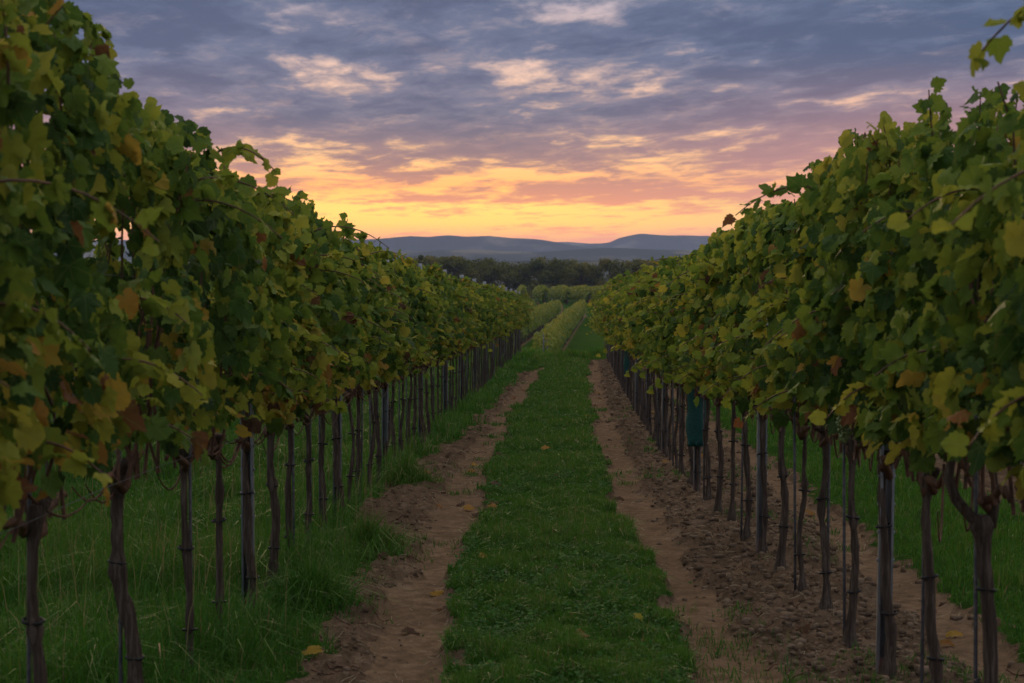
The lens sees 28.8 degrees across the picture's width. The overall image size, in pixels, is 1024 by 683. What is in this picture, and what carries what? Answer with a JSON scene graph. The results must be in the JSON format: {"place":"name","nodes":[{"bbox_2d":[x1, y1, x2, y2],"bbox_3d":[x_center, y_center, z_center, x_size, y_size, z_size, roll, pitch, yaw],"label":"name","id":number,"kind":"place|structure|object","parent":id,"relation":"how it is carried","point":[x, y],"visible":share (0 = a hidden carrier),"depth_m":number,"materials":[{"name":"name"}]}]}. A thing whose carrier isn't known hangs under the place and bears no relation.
{"place":"outdoors","nodes":[
{"label":"outdoors","id":0,"kind":"place"},
{"bbox_2d":[0,350,536,682],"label":"verge grass","id":1,"kind":"structure","parent":0,"point":[73,649],"depth_m":11.02,"materials":[{"name":"green plant"}]},
{"bbox_2d":[92,235,589,251],"bbox_3d":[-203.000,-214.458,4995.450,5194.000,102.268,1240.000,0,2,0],"label":"hills","id":2,"kind":"structure","parent":0,"point":[418,243],"depth_m":4764.77,"materials":[{"name":"blue"}]},
{"bbox_2d":[53,248,692,261],"bbox_3d":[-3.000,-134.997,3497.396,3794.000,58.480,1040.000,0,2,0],"label":"hills","id":3,"kind":"structure","parent":0,"point":[624,254],"depth_m":3333.58,"materials":[{"name":"soil"},{"name":"grass"},{"name":"leaf"}]},
{"bbox_2d":[118,260,631,289],"bbox_3d":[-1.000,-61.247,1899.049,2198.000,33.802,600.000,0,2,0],"label":"trees","id":4,"kind":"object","parent":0,"point":[579,262],"depth_m":1833.64,"materials":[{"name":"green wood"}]},
{"bbox_2d":[364,367,543,682],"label":"dirt track","id":5,"kind":"structure","parent":0,"point":[414,651],"depth_m":11.20,"materials":[{"name":"soil"}]},
{"bbox_2d":[230,549,441,624],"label":"grass tussock","id":6,"kind":"object","parent":5,"relation":"on","point":[332,592],"depth_m":10.25,"materials":[{"name":"plant"}]},
{"bbox_2d":[313,506,463,570],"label":"grass tussock","id":7,"kind":"object","parent":5,"relation":"on","point":[387,540],"depth_m":12.57,"materials":[{"name":"plant"}]},
{"bbox_2d":[362,451,455,490],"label":"grass tussock","id":8,"kind":"object","parent":5,"relation":"on","point":[410,476],"depth_m":17.54,"materials":[{"name":"plant"}]},
{"bbox_2d":[244,388,1023,681],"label":"fallen leaves","id":9,"kind":"object","parent":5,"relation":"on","point":[770,667],"visible":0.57,"depth_m":9.95,"materials":[{"name":"plant"}]},
{"bbox_2d":[0,293,1023,682],"bbox_3d":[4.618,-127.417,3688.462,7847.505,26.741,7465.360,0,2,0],"label":"ground","id":10,"kind":"structure","parent":0,"point":[580,339],"depth_m":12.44,"materials":[{"name":"soil"}]},
{"bbox_2d":[0,38,43,398],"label":"grapevine","id":11,"kind":"object","parent":10,"relation":"on","point":[22,250],"visible":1,"depth_m":4.62,"materials":[{"name":"green plant"}]},
{"bbox_2d":[26,465,31,682],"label":"vine stake","id":12,"kind":"object","parent":10,"relation":"on","point":[29,501],"visible":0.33,"depth_m":6.05,"materials":[{"name":"metal"}]},
{"bbox_2d":[0,0,163,548],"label":"grapevine","id":13,"kind":"object","parent":10,"relation":"on","point":[26,204],"visible":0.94,"depth_m":5.06,"materials":[{"name":"green plant"}]},
{"bbox_2d":[0,0,210,682],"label":"grapevine","id":14,"kind":"object","parent":10,"relation":"on","point":[81,92],"visible":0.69,"depth_m":5.94,"materials":[{"name":"green plant"}]},
{"bbox_2d":[117,411,122,682],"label":"vine stake","id":15,"kind":"object","parent":10,"relation":"on","point":[120,652],"visible":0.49,"depth_m":7.31,"materials":[{"name":"metal"}]},
{"bbox_2d":[32,91,309,682],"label":"grapevine","id":16,"kind":"object","parent":10,"relation":"on","point":[169,179],"visible":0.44,"depth_m":7.19,"materials":[{"name":"green plant"}]},
{"bbox_2d":[187,376,193,660],"bbox_3d":[-1.362,0.848,8.443,0.017,1.550,0.015,0,2,0],"label":"vine stake","id":17,"kind":"object","parent":10,"relation":"on","point":[190,497],"visible":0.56,"depth_m":8.43,"materials":[{"name":"metal"}]},
{"bbox_2d":[88,115,294,674],"bbox_3d":[-1.396,0.288,8.401,0.919,2.436,1.095,0,2,0],"label":"grapevine","id":18,"kind":"object","parent":10,"relation":"on","point":[239,296],"visible":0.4,"depth_m":8.13,"materials":[{"name":"green plant"}]},
{"bbox_2d":[133,169,324,646],"bbox_3d":[-1.389,0.333,9.151,1.031,2.298,1.159,0,2,0],"label":"grapevine","id":19,"kind":"object","parent":10,"relation":"on","point":[278,287],"visible":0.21,"depth_m":9.15,"materials":[{"name":"green plant"}]},
{"bbox_2d":[240,385,254,603],"bbox_3d":[-1.336,0.517,10.052,0.076,2.350,0.036,0,3,6],"label":"trellis post","id":20,"kind":"object","parent":10,"relation":"on","point":[251,478],"visible":0.3,"depth_m":10.06,"materials":[{"name":"metal"}]},
{"bbox_2d":[179,188,361,616],"bbox_3d":[-1.245,0.348,10.031,1.006,2.260,1.131,0,2,0],"label":"grapevine","id":21,"kind":"object","parent":10,"relation":"on","point":[294,377],"visible":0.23,"depth_m":9.94,"materials":[{"name":"green plant"}]},
{"bbox_2d":[292,421,294,558],"bbox_3d":[-1.285,0.776,11.697,0.015,1.550,0.015,0,2,0],"label":"vine stake","id":22,"kind":"object","parent":10,"relation":"on","point":[293,500],"visible":0.32,"depth_m":11.70,"materials":[{"name":"metal"}]},
{"bbox_2d":[209,211,389,590],"bbox_3d":[-1.279,0.365,10.901,1.178,2.164,1.133,0,2,0],"label":"grapevine","id":23,"kind":"object","parent":10,"relation":"on","point":[308,260],"visible":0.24,"depth_m":10.84,"materials":[{"name":"green plant"}]},
{"bbox_2d":[222,185,395,564],"bbox_3d":[-1.308,0.267,11.643,1.040,2.334,1.159,-1,3,-28],"label":"grapevine","id":24,"kind":"object","parent":10,"relation":"on","point":[334,318],"visible":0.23,"depth_m":11.48,"materials":[{"name":"green plant"}]},
{"bbox_2d":[294,219,379,549],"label":"grapevine","id":25,"kind":"object","parent":10,"relation":"on","point":[347,336],"visible":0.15,"depth_m":12.48,"materials":[{"name":"green plant"}]},
{"bbox_2d":[332,238,342,510],"bbox_3d":[-1.249,0.429,14.248,0.076,2.350,0.038,0,2,0],"label":"trellis post","id":26,"kind":"object","parent":10,"relation":"on","point":[339,418],"visible":0.19,"depth_m":14.26,"materials":[{"name":"wood"}]},
{"bbox_2d":[317,212,395,532],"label":"grapevine","id":27,"kind":"object","parent":10,"relation":"on","point":[355,380],"visible":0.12,"depth_m":13.36,"materials":[{"name":"green plant"}]},
{"bbox_2d":[331,240,407,515],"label":"grapevine","id":28,"kind":"object","parent":10,"relation":"on","point":[372,351],"visible":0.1,"depth_m":14.20,"materials":[{"name":"green plant"}]},
{"bbox_2d":[342,242,418,503],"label":"grapevine","id":29,"kind":"object","parent":10,"relation":"on","point":[383,305],"visible":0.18,"depth_m":15.02,"materials":[{"name":"green plant"}]},
{"bbox_2d":[381,260,388,465],"bbox_3d":[-1.169,0.369,18.349,0.077,2.350,0.037,1,2,5],"label":"trellis post","id":30,"kind":"object","parent":10,"relation":"on","point":[384,420],"visible":0.15,"depth_m":18.37,"materials":[{"name":"wood"}]},
{"bbox_2d":[352,241,429,500],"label":"grapevine","id":31,"kind":"object","parent":10,"relation":"on","point":[392,363],"visible":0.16,"depth_m":15.85,"materials":[{"name":"green plant"}]},
{"bbox_2d":[360,246,437,488],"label":"grapevine","id":32,"kind":"object","parent":10,"relation":"on","point":[398,353],"visible":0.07,"depth_m":16.75,"materials":[{"name":"green plant"}]},
{"bbox_2d":[372,253,432,469],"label":"grapevine","id":33,"kind":"object","parent":10,"relation":"on","point":[407,274],"visible":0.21,"depth_m":18.34,"materials":[{"name":"green plant"}]},
{"bbox_2d":[372,260,454,482],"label":"grapevine","id":34,"kind":"object","parent":10,"relation":"on","point":[399,285],"visible":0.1,"depth_m":17.46,"materials":[{"name":"green plant"}]},
{"bbox_2d":[390,283,437,463],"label":"grapevine","id":35,"kind":"object","parent":10,"relation":"on","point":[419,343],"visible":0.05,"depth_m":19.13,"materials":[{"name":"green plant"}]},
{"bbox_2d":[395,260,450,456],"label":"grapevine","id":36,"kind":"object","parent":10,"relation":"on","point":[426,282],"visible":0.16,"depth_m":19.92,"materials":[{"name":"green plant"}]},
{"bbox_2d":[405,263,453,448],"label":"grapevine","id":37,"kind":"object","parent":10,"relation":"on","point":[432,270],"visible":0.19,"depth_m":20.90,"materials":[{"name":"green plant"}]},
{"bbox_2d":[411,270,465,446],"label":"grapevine","id":38,"kind":"object","parent":10,"relation":"on","point":[440,349],"visible":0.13,"depth_m":21.65,"materials":[{"name":"green plant"}]},
{"bbox_2d":[417,277,471,444],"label":"grapevine","id":39,"kind":"object","parent":10,"relation":"on","point":[420,388],"visible":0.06,"depth_m":22.41,"materials":[{"name":"green plant"}]},
{"bbox_2d":[416,262,478,435],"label":"grapevine","id":40,"kind":"object","parent":10,"relation":"on","point":[448,292],"visible":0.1,"depth_m":23.27,"materials":[{"name":"green plant"}]},
{"bbox_2d":[439,274,464,420],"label":"grapevine","id":41,"kind":"object","parent":10,"relation":"on","point":[458,305],"visible":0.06,"depth_m":25.82,"materials":[{"name":"green plant"}]},
{"bbox_2d":[429,274,483,427],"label":"grapevine","id":42,"kind":"object","parent":10,"relation":"on","point":[453,342],"visible":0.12,"depth_m":24.10,"materials":[{"name":"green plant"}]},
{"bbox_2d":[437,256,484,283],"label":"tree","id":43,"kind":"object","parent":10,"relation":"on","point":[456,264],"visible":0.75,"depth_m":445.44,"materials":[{"name":"green plant"}]},
{"bbox_2d":[444,276,481,415],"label":"grapevine","id":44,"kind":"object","parent":10,"relation":"on","point":[468,281],"visible":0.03,"depth_m":26.70,"materials":[{"name":"green plant"}]},
{"bbox_2d":[435,276,492,418],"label":"grapevine","id":45,"kind":"object","parent":10,"relation":"on","point":[457,311],"visible":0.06,"depth_m":25.02,"materials":[{"name":"green plant"}]},
{"bbox_2d":[451,282,481,412],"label":"grapevine","id":46,"kind":"object","parent":10,"relation":"on","point":[473,337],"visible":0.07,"depth_m":28.24,"materials":[{"name":"green plant"}]},
{"bbox_2d":[448,275,489,409],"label":"grapevine","id":47,"kind":"object","parent":10,"relation":"on","point":[467,308],"visible":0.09,"depth_m":27.45,"materials":[{"name":"green plant"}]},
{"bbox_2d":[460,281,490,402],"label":"grapevine","id":48,"kind":"object","parent":10,"relation":"on","point":[479,295],"visible":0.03,"depth_m":30.73,"materials":[{"name":"green plant"}]},
{"bbox_2d":[454,288,499,402],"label":"grapevine","id":49,"kind":"object","parent":10,"relation":"on","point":[479,318],"visible":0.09,"depth_m":30.00,"materials":[{"name":"green plant"}]},
{"bbox_2d":[464,285,504,400],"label":"grapevine","id":50,"kind":"object","parent":10,"relation":"on","point":[484,318],"visible":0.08,"depth_m":31.62,"materials":[{"name":"green plant"}]},
{"bbox_2d":[470,281,500,394],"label":"grapevine","id":51,"kind":"object","parent":10,"relation":"on","point":[487,309],"visible":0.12,"depth_m":33.30,"materials":[{"name":"green plant"}]},
{"bbox_2d":[470,260,511,285],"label":"tree","id":52,"kind":"object","parent":10,"relation":"on","point":[489,277],"visible":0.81,"depth_m":449.47,"materials":[{"name":"green plant"}]},
{"bbox_2d":[497,258,541,290],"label":"tree","id":53,"kind":"object","parent":10,"relation":"on","point":[522,277],"visible":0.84,"depth_m":450.45,"materials":[{"name":"green plant"}]},
{"bbox_2d":[480,300,561,347],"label":"vine row","id":54,"kind":"object","parent":10,"relation":"on","point":[544,312],"visible":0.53,"depth_m":155.63,"materials":[{"name":"green plant"}]},
{"bbox_2d":[532,284,549,301],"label":"vine row","id":55,"kind":"object","parent":10,"relation":"on","point":[541,292],"visible":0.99,"depth_m":252.09,"materials":[{"name":"green plant"}]},
{"bbox_2d":[525,257,579,299],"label":"tree","id":56,"kind":"object","parent":10,"relation":"on","point":[554,273],"visible":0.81,"depth_m":447.30,"materials":[{"name":"green plant"}]},
{"bbox_2d":[531,299,586,352],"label":"vine row","id":57,"kind":"object","parent":10,"relation":"on","point":[554,335],"visible":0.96,"depth_m":103.78,"materials":[{"name":"green plant"}]},
{"bbox_2d":[549,285,571,304],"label":"vine row","id":58,"kind":"object","parent":10,"relation":"on","point":[563,292],"visible":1,"depth_m":258.88,"materials":[{"name":"green plant"}]},
{"bbox_2d":[420,353,720,682],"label":"grass strip","id":59,"kind":"object","parent":10,"relation":"on","point":[551,645],"depth_m":11.45,"materials":[{"name":"plant"}]},
{"bbox_2d":[569,285,593,302],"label":"vine row","id":60,"kind":"object","parent":10,"relation":"on","point":[585,292],"visible":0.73,"depth_m":259.67,"materials":[{"name":"green plant"}]},
{"bbox_2d":[561,262,605,299],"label":"tree","id":61,"kind":"object","parent":10,"relation":"on","point":[583,269],"visible":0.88,"depth_m":454.80,"materials":[{"name":"green plant"}]},
{"bbox_2d":[595,256,635,285],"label":"tree","id":62,"kind":"object","parent":10,"relation":"on","point":[606,264],"visible":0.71,"depth_m":450.02,"materials":[{"name":"green plant"}]},
{"bbox_2d":[604,277,645,424],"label":"grapevine","id":63,"kind":"object","parent":10,"relation":"on","point":[610,313],"visible":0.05,"depth_m":25.86,"materials":[{"name":"green plant"}]},
{"bbox_2d":[599,271,652,434],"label":"grapevine","id":64,"kind":"object","parent":10,"relation":"on","point":[625,303],"visible":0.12,"depth_m":24.26,"materials":[{"name":"green plant"}]},
{"bbox_2d":[596,271,656,441],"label":"grapevine","id":65,"kind":"object","parent":10,"relation":"on","point":[616,348],"visible":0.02,"depth_m":23.34,"materials":[{"name":"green plant"}]},
{"bbox_2d":[606,276,649,430],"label":"grapevine","id":66,"kind":"object","parent":10,"relation":"on","point":[621,316],"visible":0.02,"depth_m":25.05,"materials":[{"name":"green plant"}]},
{"bbox_2d":[603,271,659,446],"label":"grapevine","id":67,"kind":"object","parent":10,"relation":"on","point":[625,332],"visible":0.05,"depth_m":22.59,"materials":[{"name":"green plant"}]},
{"bbox_2d":[603,265,661,450],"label":"grapevine","id":68,"kind":"object","parent":10,"relation":"on","point":[629,332],"visible":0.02,"depth_m":21.68,"materials":[{"name":"green plant"}]},
{"bbox_2d":[605,265,669,456],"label":"grapevine","id":69,"kind":"object","parent":10,"relation":"on","point":[640,292],"visible":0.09,"depth_m":20.84,"materials":[{"name":"green plant"}]},
{"bbox_2d":[610,267,678,467],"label":"grapevine","id":70,"kind":"object","parent":10,"relation":"on","point":[651,294],"visible":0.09,"depth_m":19.24,"materials":[{"name":"green plant"}]},
{"bbox_2d":[630,265,674,460],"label":"grapevine","id":71,"kind":"object","parent":10,"relation":"on","point":[639,328],"visible":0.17,"depth_m":20.10,"materials":[{"name":"green plant"}]},
{"bbox_2d":[620,255,687,475],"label":"grapevine","id":72,"kind":"object","parent":10,"relation":"on","point":[650,323],"visible":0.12,"depth_m":18.35,"materials":[{"name":"green plant"}]},
{"bbox_2d":[617,258,692,484],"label":"grapevine","id":73,"kind":"object","parent":10,"relation":"on","point":[663,367],"visible":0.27,"depth_m":17.51,"materials":[{"name":"green plant"}]},
{"bbox_2d":[288,378,1023,682],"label":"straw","id":74,"kind":"object","parent":10,"relation":"on","point":[641,567],"visible":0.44,"depth_m":10.64,"materials":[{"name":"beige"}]},
{"bbox_2d":[661,377,668,454],"bbox_3d":[1.606,0.320,20.869,0.077,2.350,0.039,0,2,-2],"label":"trellis post","id":75,"kind":"object","parent":10,"relation":"on","point":[663,410],"visible":0.2,"depth_m":20.89,"materials":[{"name":"metal"}]},
{"bbox_2d":[633,250,702,491],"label":"grapevine","id":76,"kind":"object","parent":10,"relation":"on","point":[664,338],"visible":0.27,"depth_m":16.55,"materials":[{"name":"green plant"}]},
{"bbox_2d":[321,381,1020,682],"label":"weeds","id":77,"kind":"object","parent":10,"relation":"on","point":[505,434],"visible":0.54,"depth_m":9.57,"materials":[{"name":"green plant"}]},
{"bbox_2d":[637,253,715,500],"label":"grapevine","id":78,"kind":"object","parent":10,"relation":"on","point":[675,310],"visible":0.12,"depth_m":15.89,"materials":[{"name":"green plant"}]},
{"bbox_2d":[639,244,724,513],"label":"grapevine","id":79,"kind":"object","parent":10,"relation":"on","point":[698,382],"visible":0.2,"depth_m":15.10,"materials":[{"name":"green plant"}]},
{"bbox_2d":[654,227,737,520],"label":"grapevine","id":80,"kind":"object","parent":10,"relation":"on","point":[695,308],"visible":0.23,"depth_m":14.06,"materials":[{"name":"green plant"}]},
{"bbox_2d":[693,447,700,489],"bbox_3d":[1.566,0.416,16.773,0.078,2.350,0.038,1,2,-1],"label":"trellis post","id":81,"kind":"object","parent":10,"relation":"on","point":[694,469],"visible":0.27,"depth_m":16.78,"materials":[{"name":"metal"}]},
{"bbox_2d":[686,387,705,446],"bbox_3d":[1.557,0.490,16.760,0.174,0.780,0.166,-2,3,-35],"label":"netting sleeve","id":82,"kind":"object","parent":81,"relation":"attached to","point":[694,424],"visible":0.37,"depth_m":16.71,"materials":[{"name":"plastic"}]},
{"bbox_2d":[654,230,772,540],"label":"grapevine","id":83,"kind":"object","parent":10,"relation":"on","point":[715,276],"visible":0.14,"depth_m":13.41,"materials":[{"name":"green plant"}]},
{"bbox_2d":[667,217,796,552],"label":"grapevine","id":84,"kind":"object","parent":10,"relation":"on","point":[743,403],"visible":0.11,"depth_m":12.57,"materials":[{"name":"green plant"}]},
{"bbox_2d":[740,431,742,539],"bbox_3d":[1.560,0.767,13.482,0.016,1.550,0.015,1,1,0],"label":"vine stake","id":85,"kind":"object","parent":10,"relation":"on","point":[741,522],"visible":0.43,"depth_m":13.48,"materials":[{"name":"metal"}]},
{"bbox_2d":[693,198,800,574],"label":"grapevine","id":86,"kind":"object","parent":10,"relation":"on","point":[732,316],"visible":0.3,"depth_m":11.65,"materials":[{"name":"green plant"}]},
{"bbox_2d":[692,199,832,591],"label":"grapevine","id":87,"kind":"object","parent":10,"relation":"on","point":[766,235],"visible":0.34,"depth_m":10.90,"materials":[{"name":"green plant"}]},
{"bbox_2d":[756,320,768,552],"bbox_3d":[1.585,0.474,12.611,0.076,2.350,0.037,0,2,-7],"label":"trellis post","id":88,"kind":"object","parent":10,"relation":"on","point":[759,500],"visible":0.3,"depth_m":12.62,"materials":[{"name":"metal"}]},
{"bbox_2d":[718,171,856,610],"bbox_3d":[1.674,0.302,9.989,1.061,2.325,1.282,1,2,17],"label":"grapevine","id":89,"kind":"object","parent":10,"relation":"on","point":[774,274],"visible":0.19,"depth_m":10.08,"materials":[{"name":"green plant"}]},
{"bbox_2d":[793,396,796,589],"bbox_3d":[1.552,0.794,10.929,0.015,1.550,0.015,-1,3,0],"label":"vine stake","id":90,"kind":"object","parent":10,"relation":"on","point":[794,475],"visible":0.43,"depth_m":10.92,"materials":[{"name":"metal"}]},
{"bbox_2d":[722,152,876,648],"bbox_3d":[1.570,0.302,9.311,1.196,2.406,1.151,0,2,0],"label":"grapevine","id":91,"kind":"object","parent":10,"relation":"on","point":[802,384],"visible":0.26,"depth_m":9.27,"materials":[{"name":"green plant"}]},
{"bbox_2d":[827,405,830,539],"bbox_3d":[1.606,0.802,10.106,0.018,1.550,0.017,0,3,0],"label":"vine stake","id":92,"kind":"object","parent":10,"relation":"on","point":[828,509],"visible":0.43,"depth_m":10.10,"materials":[{"name":"metal"}]},
{"bbox_2d":[842,360,845,634],"bbox_3d":[1.557,0.849,9.335,0.016,1.550,0.016,0,2,0],"label":"vine stake","id":93,"kind":"object","parent":10,"relation":"on","point":[844,523],"visible":0.56,"depth_m":9.33,"materials":[{"name":"metal"}]},
{"bbox_2d":[763,121,942,679],"bbox_3d":[1.666,0.295,8.441,1.139,2.448,1.128,0,2,0],"label":"grapevine","id":94,"kind":"object","parent":10,"relation":"on","point":[828,306],"visible":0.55,"depth_m":8.38,"materials":[{"name":"green plant"}]},
{"bbox_2d":[875,250,895,673],"bbox_3d":[1.596,0.564,8.475,0.076,2.350,0.036,1,3,-2],"label":"trellis post","id":95,"kind":"object","parent":10,"relation":"on","point":[880,617],"visible":0.3,"depth_m":8.49,"materials":[{"name":"metal"}]},
{"bbox_2d":[808,89,1007,682],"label":"grapevine","id":96,"kind":"object","parent":10,"relation":"on","point":[877,267],"visible":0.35,"depth_m":7.47,"materials":[{"name":"green plant"}]},
{"bbox_2d":[920,381,925,682],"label":"vine stake","id":97,"kind":"object","parent":10,"relation":"on","point":[922,635],"visible":0.49,"depth_m":7.67,"materials":[{"name":"metal"}]},
{"bbox_2d":[849,76,1023,682],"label":"grapevine","id":98,"kind":"object","parent":10,"relation":"on","point":[934,155],"visible":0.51,"depth_m":6.73,"materials":[{"name":"green plant"}]},
{"bbox_2d":[887,81,1023,511],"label":"grapevine","id":99,"kind":"object","parent":10,"relation":"on","point":[974,337],"visible":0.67,"depth_m":5.91,"materials":[{"name":"green plant"}]},
{"bbox_2d":[973,415,977,682],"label":"vine stake","id":100,"kind":"object","parent":10,"relation":"on","point":[975,656],"visible":0.49,"depth_m":6.77,"materials":[{"name":"metal"}]},
{"bbox_2d":[931,6,1023,233],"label":"grapevine","id":101,"kind":"object","parent":10,"relation":"on","point":[1009,188],"visible":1,"depth_m":4.30,"materials":[{"name":"green plant"}]},
{"bbox_2d":[940,80,1023,488],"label":"grapevine","id":102,"kind":"object","parent":10,"relation":"on","point":[1008,242],"visible":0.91,"depth_m":5.39,"materials":[{"name":"green plant"}]},
{"bbox_2d":[8,0,1023,242],"label":"sky","id":103,"kind":"structure","parent":0,"point":[578,121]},
{"bbox_2d":[451,345,620,360],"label":"headland grass","id":104,"kind":"structure","parent":0,"point":[528,352],"depth_m":59.98,"materials":[{"name":"plant"}]},
{"bbox_2d":[574,234,709,249],"bbox_3d":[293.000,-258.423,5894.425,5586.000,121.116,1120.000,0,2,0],"label":"hills","id":105,"kind":"structure","parent":0,"point":[664,242],"depth_m":5704.84,"materials":[{"name":"blue"}]},
{"bbox_2d":[586,359,787,682],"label":"dirt track","id":106,"kind":"structure","parent":0,"point":[653,533],"depth_m":12.06,"materials":[{"name":"soil"}]},
{"bbox_2d":[655,373,1023,660],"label":"alley grass","id":107,"kind":"structure","parent":0,"point":[816,464],"depth_m":14.16,"materials":[{"name":"plant"}]},
{"bbox_2d":[655,374,1023,682],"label":"dirt track","id":108,"kind":"structure","parent":0,"point":[905,593],"depth_m":11.35,"materials":[{"name":"soil"}]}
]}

